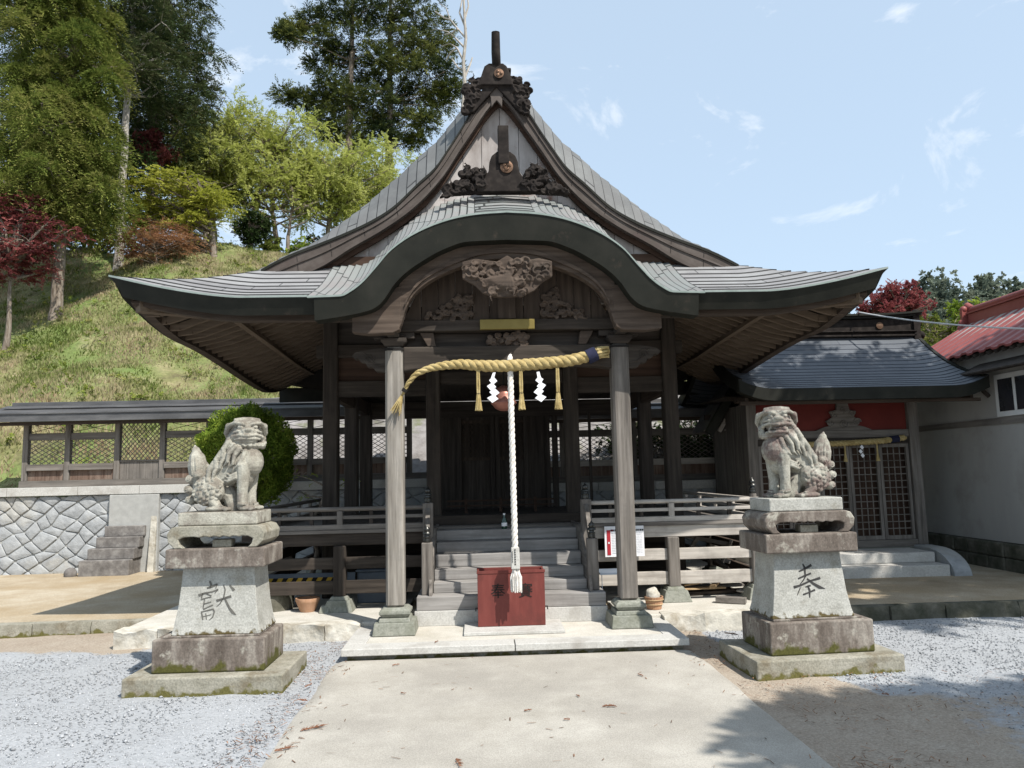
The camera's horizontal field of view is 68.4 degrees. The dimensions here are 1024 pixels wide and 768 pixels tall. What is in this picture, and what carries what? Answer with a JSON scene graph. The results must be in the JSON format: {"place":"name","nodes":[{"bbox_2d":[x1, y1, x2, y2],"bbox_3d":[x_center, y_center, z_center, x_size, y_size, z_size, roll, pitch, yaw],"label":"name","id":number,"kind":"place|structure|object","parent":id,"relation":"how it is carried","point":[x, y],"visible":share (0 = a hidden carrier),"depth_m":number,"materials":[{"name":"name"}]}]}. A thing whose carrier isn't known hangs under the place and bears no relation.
{"place":"outdoors","nodes":[
{"label":"outdoors","id":0,"kind":"place"},
{"bbox_2d":[0,238,301,497],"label":"hillside","id":1,"kind":"structure","parent":0,"point":[174,373],"depth_m":18.20,"materials":[{"name":"green plant"}]},
{"bbox_2d":[0,190,95,351],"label":"red maple","id":2,"kind":"object","parent":1,"relation":"on","point":[17,251],"visible":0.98,"depth_m":19.01,"materials":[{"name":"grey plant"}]},
{"bbox_2d":[0,0,102,239],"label":"tall cedar","id":3,"kind":"object","parent":1,"relation":"on","point":[5,46],"visible":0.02,"depth_m":24.82,"materials":[{"name":"green plant"}]},
{"bbox_2d":[0,0,152,320],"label":"cedar tree","id":4,"kind":"object","parent":1,"relation":"on","point":[55,162],"visible":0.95,"depth_m":20.39,"materials":[{"name":"green plant"}]},
{"bbox_2d":[0,116,177,256],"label":"evergreen shrub","id":5,"kind":"object","parent":1,"relation":"on","point":[142,155],"visible":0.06,"depth_m":25.12,"materials":[{"name":"green plant"}]},
{"bbox_2d":[60,0,202,270],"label":"tall cedar","id":6,"kind":"object","parent":1,"relation":"on","point":[134,16],"visible":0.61,"depth_m":24.30,"materials":[{"name":"green plant"}]},
{"bbox_2d":[129,126,181,248],"bbox_3d":[-12.754,-6.519,26.408,2.148,4.921,1.639,-1,-7,-3],"label":"red maple","id":7,"kind":"object","parent":1,"relation":"on","point":[163,153],"visible":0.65,"depth_m":26.22,"materials":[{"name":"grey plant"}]},
{"bbox_2d":[94,214,217,265],"bbox_3d":[-10.827,-4.251,22.962,3.386,1.729,2.065,-1,-7,-3],"label":"reddish bush","id":8,"kind":"object","parent":1,"relation":"on","point":[161,241],"visible":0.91,"depth_m":22.88,"materials":[{"name":"red plant"}]},
{"bbox_2d":[114,164,247,256],"bbox_3d":[-10.905,-5.478,24.348,4.415,3.181,2.877,-1,-7,-3],"label":"yellow maple","id":9,"kind":"object","parent":1,"relation":"on","point":[200,201],"visible":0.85,"depth_m":24.08,"materials":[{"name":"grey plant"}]},
{"bbox_2d":[104,0,261,249],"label":"dark conifer","id":10,"kind":"object","parent":1,"relation":"on","point":[201,88],"visible":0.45,"depth_m":27.34,"materials":[{"name":"green plant"}]},
{"bbox_2d":[162,125,251,240],"bbox_3d":[-11.608,-6.854,27.811,3.170,5.716,3.171,-8,-9,44],"label":"spring tree","id":11,"kind":"object","parent":1,"relation":"on","point":[214,165],"visible":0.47,"depth_m":27.43,"materials":[{"name":"green plant"}]},
{"bbox_2d":[160,84,280,242],"bbox_3d":[-11.727,-7.764,29.056,5.403,7.553,4.541,-4,-7,20],"label":"spring tree","id":12,"kind":"object","parent":1,"relation":"on","point":[238,122],"visible":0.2,"depth_m":28.67,"materials":[{"name":"green plant"}]},
{"bbox_2d":[227,209,274,248],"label":"round evergreen","id":13,"kind":"object","parent":1,"relation":"on","point":[253,230],"visible":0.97,"depth_m":26.31,"materials":[{"name":"green plant"}]},
{"bbox_2d":[257,236,284,251],"bbox_3d":[-8.883,-4.997,27.856,1.299,1.053,1.037,-4,-7,25],"label":"crest shrub","id":14,"kind":"object","parent":1,"relation":"on","point":[270,245],"visible":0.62,"depth_m":27.71,"materials":[{"name":"green plant"}]},
{"bbox_2d":[205,100,341,238],"bbox_3d":[-9.661,-7.641,29.534,6.087,7.233,4.751,-1,-7,-3],"label":"spring tree","id":15,"kind":"object","parent":1,"relation":"on","point":[271,157],"visible":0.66,"depth_m":29.24,"materials":[{"name":"green plant"}]},
{"bbox_2d":[258,179,328,252],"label":"bare branched tree","id":16,"kind":"object","parent":1,"relation":"on","point":[290,218],"visible":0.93,"depth_m":28.52,"materials":[{"name":"grey plant"}]},
{"bbox_2d":[280,236,311,253],"bbox_3d":[-7.742,-4.931,27.610,1.493,1.178,1.079,-3,-7,18],"label":"crest shrub","id":17,"kind":"object","parent":1,"relation":"on","point":[297,245],"visible":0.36,"depth_m":27.43,"materials":[{"name":"green plant"}]},
{"bbox_2d":[306,232,325,242],"bbox_3d":[-7.112,-5.121,28.181,1.927,1.273,1.419,-1,-7,-3],"label":"crest shrub","id":18,"kind":"object","parent":1,"relation":"on","point":[314,238],"visible":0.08,"depth_m":28.05,"materials":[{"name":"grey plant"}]},
{"bbox_2d":[262,131,400,235],"bbox_3d":[-7.189,-7.213,30.244,5.472,6.370,4.218,-1,-7,-3],"label":"spring tree","id":19,"kind":"object","parent":1,"relation":"on","point":[343,185],"visible":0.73,"depth_m":29.76,"materials":[{"name":"green plant"}]},
{"bbox_2d":[262,0,401,218],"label":"tall fir","id":20,"kind":"object","parent":1,"relation":"on","point":[328,92],"visible":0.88,"depth_m":37.30,"materials":[{"name":"green plant"}]},
{"bbox_2d":[322,129,421,229],"bbox_3d":[-5.423,-7.180,31.880,5.241,7.018,3.976,-1,-7,-3],"label":"spring tree","id":21,"kind":"object","parent":1,"relation":"on","point":[390,150],"visible":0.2,"depth_m":31.55,"materials":[{"name":"green plant"}]},
{"bbox_2d":[353,0,473,182],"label":"tall fir","id":22,"kind":"object","parent":1,"relation":"on","point":[442,91],"visible":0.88,"depth_m":38.46,"materials":[{"name":"green plant"}]},
{"bbox_2d":[430,0,472,106],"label":"bare tree","id":23,"kind":"object","parent":1,"relation":"on","point":[462,56],"visible":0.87,"depth_m":36.18,"materials":[{"name":"grey plant"}]},
{"bbox_2d":[593,421,663,459],"bbox_3d":[2.403,1.400,14.008,1.848,1.874,1.042,-1,-7,-3],"label":"evergreen hedge","id":24,"kind":"object","parent":1,"relation":"on","point":[610,443],"visible":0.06,"depth_m":13.92,"materials":[{"name":"green plant"}]},
{"bbox_2d":[653,420,713,457],"bbox_3d":[3.224,1.239,14.080,1.344,1.868,1.249,-6,-8,36],"label":"evergreen hedge","id":25,"kind":"object","parent":1,"relation":"on","point":[694,423],"visible":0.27,"depth_m":13.87,"materials":[{"name":"green plant"}]},
{"bbox_2d":[703,435,713,456],"bbox_3d":[4.019,1.244,14.049,1.026,1.816,1.398,6,-10,-47],"label":"evergreen hedge","id":26,"kind":"object","parent":1,"relation":"on","point":[711,439],"visible":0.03,"depth_m":14.04,"materials":[{"name":"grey plant"}]},
{"bbox_2d":[855,278,937,324],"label":"red maple","id":27,"kind":"object","parent":1,"relation":"on","point":[892,297],"visible":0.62,"depth_m":30.96,"materials":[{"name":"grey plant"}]},
{"bbox_2d":[919,311,959,345],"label":"leafy tree","id":28,"kind":"object","parent":1,"relation":"on","point":[935,333],"visible":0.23,"depth_m":24.69,"materials":[{"name":"green plant"}]},
{"bbox_2d":[940,297,988,328],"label":"leafy tree","id":29,"kind":"object","parent":1,"relation":"on","point":[955,306],"visible":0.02,"depth_m":26.09,"materials":[{"name":"green plant"}]},
{"bbox_2d":[130,559,751,626],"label":"stone foundation","id":30,"kind":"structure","parent":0,"point":[368,614],"depth_m":8.08,"materials":[{"name":"concrete"}]},
{"bbox_2d":[270,595,293,611],"bbox_3d":[-2.661,2.407,8.390,0.460,0.190,0.460,-1,-7,-3],"label":"stone basin","id":31,"kind":"object","parent":30,"relation":"on","point":[282,603],"visible":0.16,"depth_m":8.23,"materials":[{"name":"grey stone"}]},
{"bbox_2d":[295,596,319,612],"bbox_3d":[-2.221,2.396,8.188,0.260,0.145,0.257,-1,-7,-3],"label":"plant pot","id":32,"kind":"object","parent":30,"relation":"on","point":[306,604],"visible":1,"depth_m":8.10,"materials":[{"name":"ceramic"}]},
{"bbox_2d":[268,572,354,581],"bbox_3d":[-2.381,2.318,8.471,1.230,0.370,0.084,-1,-7,-3],"label":"hazard barrier","id":33,"kind":"object","parent":30,"relation":"on","point":[298,577],"visible":0.4,"depth_m":8.45,"materials":[{"name":"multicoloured plastic"}]},
{"bbox_2d":[319,604,329,613],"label":"stone block","id":34,"kind":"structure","parent":30,"relation":"on","point":[323,609],"depth_m":8.04,"materials":[{"name":"grey stone"}]},
{"bbox_2d":[289,469,360,572],"bbox_3d":[-2.745,2.025,10.969,1.095,1.601,0.476,-1,-7,-3],"label":"dwarf pine","id":35,"kind":"object","parent":30,"relation":"on","point":[317,551],"visible":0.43,"depth_m":10.94,"materials":[{"name":"green plant"}]},
{"bbox_2d":[356,568,385,602],"bbox_3d":[-1.543,2.331,8.780,0.510,0.380,0.340,-1,-7,-3],"label":"storage box","id":36,"kind":"object","parent":30,"relation":"on","point":[369,573],"visible":0.34,"depth_m":8.63,"materials":[{"name":"blue plastic"}]},
{"bbox_2d":[108,31,887,636],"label":"shrine hall","id":37,"kind":"structure","parent":30,"relation":"on","point":[498,199],"depth_m":8.24,"materials":[{"name":"brown wood"}]},
{"bbox_2d":[390,346,609,415],"bbox_3d":[-0.107,-0.034,7.327,2.151,0.654,0.145,-1,-7,-3],"label":"sacred straw rope","id":38,"kind":"object","parent":37,"relation":"hanging from","point":[591,355],"visible":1,"depth_m":7.30,"materials":[{"name":"yellow fabric"}]},
{"bbox_2d":[491,372,516,410],"bbox_3d":[-0.086,0.075,7.667,0.260,0.405,0.260,-1,-7,-3],"label":"bell","id":39,"kind":"object","parent":37,"relation":"hanging from","point":[500,403],"visible":0.76,"depth_m":7.57,"materials":[{"name":"orange metal"}]},
{"bbox_2d":[480,319,534,329],"bbox_3d":[-0.047,-0.588,7.447,0.540,0.100,0.045,-1,-7,-3],"label":"gilt bar","id":40,"kind":"object","parent":37,"relation":"attached to","point":[507,324],"visible":1,"depth_m":7.43,"materials":[{"name":"gold metal"}]},
{"bbox_2d":[507,354,521,592],"bbox_3d":[0.012,0.826,7.268,0.112,2.297,0.241,-1,-7,-3],"label":"bell rope","id":41,"kind":"object","parent":37,"relation":"hanging from","point":[515,581],"visible":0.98,"depth_m":7.16,"materials":[{"name":"white fabric"}]},
{"bbox_2d":[604,526,644,556],"bbox_3d":[1.242,1.737,8.317,0.437,0.330,0.019,-1,-7,-3],"label":"notice board","id":42,"kind":"object","parent":37,"relation":"attached to","point":[610,540],"visible":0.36,"depth_m":8.31,"materials":[{"name":"white paper"}]},
{"bbox_2d":[679,536,748,564],"bbox_3d":[2.469,2.037,9.203,0.913,0.464,0.162,-1,-7,1],"label":"folded trestle","id":43,"kind":"object","parent":37,"relation":"on","point":[697,538],"visible":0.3,"depth_m":9.18,"materials":[{"name":"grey wood"}]},
{"bbox_2d":[599,568,616,588],"bbox_3d":[1.094,2.169,7.955,0.370,0.390,0.340,-1,-7,-3],"label":"wire rack","id":44,"kind":"object","parent":30,"relation":"on","point":[612,571],"visible":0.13,"depth_m":7.85,"materials":[{"name":"metal"}]},
{"bbox_2d":[644,595,663,609],"bbox_3d":[1.485,2.285,7.878,0.206,0.125,0.206,-1,-7,-3],"label":"plant pot","id":45,"kind":"object","parent":30,"relation":"on","point":[651,604],"visible":0.91,"depth_m":7.80,"materials":[{"name":"ceramic"}]},
{"bbox_2d":[646,587,659,601],"bbox_3d":[1.473,2.213,7.886,0.156,0.172,0.140,-1,-7,-3],"label":"rounded stone","id":46,"kind":"object","parent":45,"relation":"in","point":[652,592],"visible":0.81,"depth_m":7.84,"materials":[{"name":"beige stone"}]},
{"bbox_2d":[690,587,731,595],"bbox_3d":[2.272,2.426,8.807,0.765,0.025,0.300,0,-7,-14],"label":"plank","id":47,"kind":"object","parent":30,"relation":"on","point":[706,594],"visible":0.06,"depth_m":8.63,"materials":[{"name":"brown wood"}]},
{"bbox_2d":[683,582,743,586],"bbox_3d":[2.392,2.380,8.893,0.900,0.040,0.120,-1,-7,-3],"label":"plank","id":48,"kind":"object","parent":47,"relation":"on","point":[740,584],"depth_m":8.85,"materials":[{"name":"grey wood"}]},
{"bbox_2d":[688,588,739,593],"bbox_3d":[2.316,2.398,8.712,0.772,0.035,0.140,-1,-7,-6],"label":"plank","id":49,"kind":"object","parent":47,"relation":"on","point":[716,591],"visible":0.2,"depth_m":8.66,"materials":[{"name":"brown wood"}]},
{"bbox_2d":[684,586,725,589],"bbox_3d":[2.183,2.340,8.637,0.549,0.030,0.090,0,-7,-13],"label":"plank","id":50,"kind":"object","parent":49,"relation":"on","point":[704,587],"visible":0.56,"depth_m":8.61,"materials":[{"name":"beige wood"}]},
{"bbox_2d":[681,583,702,585],"bbox_3d":[2.322,2.280,8.751,0.777,0.080,0.100,1,-7,-17],"label":"plank","id":51,"kind":"object","parent":50,"relation":"on","point":[690,584],"visible":0.24,"depth_m":8.62,"materials":[{"name":"beige wood"}]},
{"bbox_2d":[710,583,719,588],"bbox_3d":[2.418,2.319,8.851,0.060,0.050,0.783,-4,-7,24],"label":"plank","id":52,"kind":"object","parent":50,"relation":"on","point":[713,585],"visible":0.45,"depth_m":8.52,"materials":[{"name":"beige wood"}]},
{"bbox_2d":[712,558,747,584],"bbox_3d":[2.593,2.216,8.821,0.585,0.401,0.050,-7,-9,42],"label":"plank","id":53,"kind":"object","parent":30,"relation":"on","point":[720,563],"depth_m":8.90,"materials":[{"name":"brown wood"}]},
{"bbox_2d":[715,595,746,603],"bbox_3d":[2.357,2.321,8.103,0.314,0.065,0.100,-4,-7,24],"label":"timber offcut","id":54,"kind":"object","parent":30,"relation":"on","point":[730,599],"visible":1,"depth_m":8.07,"materials":[{"name":"grey wood"}]},
{"bbox_2d":[278,395,713,490],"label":"window","id":55,"kind":"structure","parent":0,"point":[418,445],"depth_m":14.29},
{"bbox_2d":[501,513,506,528],"bbox_3d":[-0.089,1.577,8.679,0.066,0.176,0.066,-1,-7,-3],"label":"sake bottle","id":56,"kind":"object","parent":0,"point":[504,523],"visible":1,"depth_m":8.65,"materials":[{"name":"green glass"}]},
{"bbox_2d":[0,617,1023,767],"bbox_3d":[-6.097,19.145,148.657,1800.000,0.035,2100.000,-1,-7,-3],"label":"ground","id":57,"kind":"structure","parent":0,"point":[952,734],"depth_m":5.17,"materials":[{"name":"grey gravel"}]},
{"bbox_2d":[0,618,147,638],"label":"stone kerb","id":58,"kind":"structure","parent":57,"relation":"on","point":[33,629],"depth_m":7.98,"materials":[{"name":"grey stone"}]},
{"bbox_2d":[121,509,306,698],"bbox_3d":[-2.356,1.736,6.114,1.200,1.398,0.780,-1,-7,-2],"label":"lion pedestal","id":59,"kind":"object","parent":57,"relation":"on","point":[224,636],"visible":0.96,"depth_m":5.90,"materials":[{"name":"stone"}]},
{"bbox_2d":[184,417,267,511],"bbox_3d":[-2.367,0.684,6.231,0.668,0.801,0.340,-2,-7,6],"label":"guardian lion","id":60,"kind":"object","parent":59,"relation":"on","point":[238,459],"visible":0.98,"depth_m":6.11},
{"bbox_2d":[113,619,361,649],"bbox_3d":[-2.675,2.490,7.406,2.352,0.256,0.252,-1,-7,-3],"label":"rough stone edge","id":61,"kind":"object","parent":57,"relation":"on","point":[137,637],"visible":0.41,"depth_m":7.34,"materials":[{"name":"grey stone"}]},
{"bbox_2d":[193,400,298,506],"bbox_3d":[-4.007,1.614,11.280,1.485,2.761,1.499,2,-8,-28],"label":"round topiary","id":62,"kind":"object","parent":57,"relation":"on","point":[275,479],"visible":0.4,"depth_m":11.14,"materials":[{"name":"green plant"}]},
{"bbox_2d":[0,478,715,574],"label":"retaining wall","id":63,"kind":"structure","parent":57,"relation":"on","point":[51,532],"depth_m":12.42,"materials":[{"name":"grey stone"}]},
{"bbox_2d":[0,398,738,487],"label":"roofed fence","id":64,"kind":"object","parent":63,"relation":"on","point":[118,470],"visible":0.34,"depth_m":12.76,"materials":[{"name":"brown wood"}]},
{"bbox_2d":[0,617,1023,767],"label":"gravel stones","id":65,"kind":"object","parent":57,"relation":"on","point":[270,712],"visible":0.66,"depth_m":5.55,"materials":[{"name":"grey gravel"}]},
{"bbox_2d":[341,618,689,660],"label":"entrance platform","id":66,"kind":"structure","parent":57,"relation":"on","point":[551,636],"depth_m":6.69,"materials":[{"name":"stone"}]},
{"bbox_2d":[475,566,547,626],"bbox_3d":[-0.006,2.065,7.345,0.708,0.521,0.272,-1,-7,-3],"label":"offering box","id":67,"kind":"object","parent":66,"relation":"on","point":[500,603],"visible":0.98,"depth_m":7.21,"materials":[{"name":"red paint"}]},
{"bbox_2d":[214,630,1023,767],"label":"cedar litter","id":68,"kind":"object","parent":57,"relation":"on","point":[610,727],"visible":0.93,"depth_m":4.92,"materials":[{"name":"brown plant"}]},
{"bbox_2d":[659,608,749,631],"bbox_3d":[2.272,2.398,7.570,1.532,0.253,0.252,-1,-7,-3],"label":"rough stone edge","id":69,"kind":"object","parent":57,"relation":"on","point":[711,620],"visible":0.44,"depth_m":7.48,"materials":[{"name":"beige stone"}]},
{"bbox_2d":[719,496,904,681],"bbox_3d":[2.410,1.644,6.249,1.200,1.398,0.780,-1,-7,-6],"label":"lion pedestal","id":70,"kind":"object","parent":57,"relation":"on","point":[800,618],"visible":0.95,"depth_m":6.04,"materials":[{"name":"stone"}]},
{"bbox_2d":[755,406,836,497],"bbox_3d":[2.409,0.592,6.369,0.668,0.801,0.340,0,-7,-15],"label":"guardian lion","id":71,"kind":"object","parent":70,"relation":"on","point":[798,465],"visible":0.98,"depth_m":6.24},
{"bbox_2d":[851,599,1023,620],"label":"stone kerb","id":72,"kind":"structure","parent":57,"relation":"on","point":[931,610],"depth_m":7.83,"materials":[{"name":"grey stone"}]},
{"bbox_2d":[0,564,1023,622],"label":"terrace ground","id":73,"kind":"structure","parent":0,"point":[40,597],"depth_m":9.34,"materials":[{"name":"beige concrete"}]},
{"bbox_2d":[63,568,76,576],"bbox_3d":[-6.974,2.999,11.893,0.200,0.200,0.160,-1,-7,-3],"label":"field stone","id":74,"kind":"object","parent":73,"relation":"on","point":[70,572],"visible":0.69,"depth_m":11.84,"materials":[{"name":"grey stone"}]},
{"bbox_2d":[78,525,145,576],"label":"stone stairs","id":75,"kind":"structure","parent":73,"relation":"on","point":[117,551],"depth_m":12.03,"materials":[{"name":"grey stone"}]},
{"bbox_2d":[692,384,736,435],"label":"passage roof","id":76,"kind":"structure","parent":73,"relation":"on","point":[710,419],"depth_m":12.04,"materials":[{"name":"grey metal"}]},
{"bbox_2d":[678,309,989,578],"bbox_3d":[4.758,0.796,11.652,3.630,3.910,3.300,-1,-7,-3],"label":"side shrine","id":77,"kind":"object","parent":73,"relation":"on","point":[855,376],"visible":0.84,"depth_m":11.08,"materials":[{"name":"grey"}]},
{"bbox_2d":[758,446,792,528],"bbox_3d":[3.842,1.602,10.983,0.444,1.385,0.040,-1,-7,-3],"label":"lattice door","id":78,"kind":"structure","parent":77,"relation":"in","point":[790,524],"depth_m":10.99,"materials":[{"name":"brown wood"}]},
{"bbox_2d":[793,447,821,527],"bbox_3d":[4.293,1.594,11.003,0.444,1.385,0.040,-1,-7,-3],"label":"lattice door","id":79,"kind":"structure","parent":77,"relation":"in","point":[812,447],"depth_m":10.95,"materials":[{"name":"brown wood"}]},
{"bbox_2d":[821,446,854,531],"bbox_3d":[4.745,1.586,11.024,0.444,1.385,0.040,-1,-7,-3],"label":"lattice door","id":80,"kind":"structure","parent":77,"relation":"in","point":[847,468],"depth_m":11.03,"materials":[{"name":"brown wood"}]},
{"bbox_2d":[807,434,906,461],"bbox_3d":[4.850,0.943,10.994,1.885,0.380,0.130,-1,-7,-3],"label":"shrine straw rope","id":81,"kind":"object","parent":77,"relation":"hanging from","point":[877,441],"visible":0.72,"depth_m":10.97,"materials":[{"name":"yellow fabric"}]},
{"bbox_2d":[848,444,885,539],"bbox_3d":[5.196,1.579,11.044,0.444,1.385,0.040,-1,-7,-3],"label":"lattice door","id":82,"kind":"structure","parent":77,"relation":"in","point":[879,537],"depth_m":11.03,"materials":[{"name":"brown wood"}]},
{"bbox_2d":[878,443,915,538],"bbox_3d":[5.648,1.571,11.065,0.444,1.385,0.040,-1,-7,-3],"label":"lattice door","id":83,"kind":"structure","parent":77,"relation":"in","point":[911,511],"depth_m":11.05,"materials":[{"name":"brown wood"}]},
{"bbox_2d":[858,312,1023,329],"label":"overhead cable","id":84,"kind":"object","parent":77,"relation":"attached to","point":[943,323],"visible":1,"depth_m":10.40,"materials":[{"name":"grey metal"}]},
{"bbox_2d":[917,289,1023,573],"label":"white house","id":85,"kind":"structure","parent":73,"relation":"on","point":[972,455],"depth_m":10.84,"materials":[{"name":"white paint"}]},
{"bbox_2d":[993,370,1023,416],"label":"window","id":86,"kind":"structure","parent":85,"relation":"in","point":[1009,387],"depth_m":10.11,"materials":[{"name":"white glass"}]},
{"bbox_2d":[0,0,1023,313],"label":"sky","id":87,"kind":"structure","parent":0,"point":[793,135],"materials":[{"name":"blue"}]},
{"bbox_2d":[261,650,832,767],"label":"concrete path","id":88,"kind":"structure","parent":0,"point":[422,722],"depth_m":4.89,"materials":[{"name":"grey concrete"}]},
{"bbox_2d":[274,746,294,751],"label":"fallen twig","id":89,"kind":"object","parent":88,"relation":"on","point":[280,749],"visible":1,"depth_m":4.41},
{"bbox_2d":[300,724,326,730],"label":"fallen twig","id":90,"kind":"object","parent":88,"relation":"on","point":[306,728],"visible":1,"depth_m":4.77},
{"bbox_2d":[455,758,463,765],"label":"fallen twig","id":91,"kind":"object","parent":88,"relation":"on","point":[457,760],"visible":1,"depth_m":4.14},
{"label":"far hill","id":92,"kind":"structure","parent":0,"visible":0},
{"bbox_2d":[876,266,1023,341],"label":"distant wood","id":93,"kind":"object","parent":92,"relation":"on","point":[986,287],"visible":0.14,"depth_m":90.31,"materials":[{"name":"green plant"}]}
]}

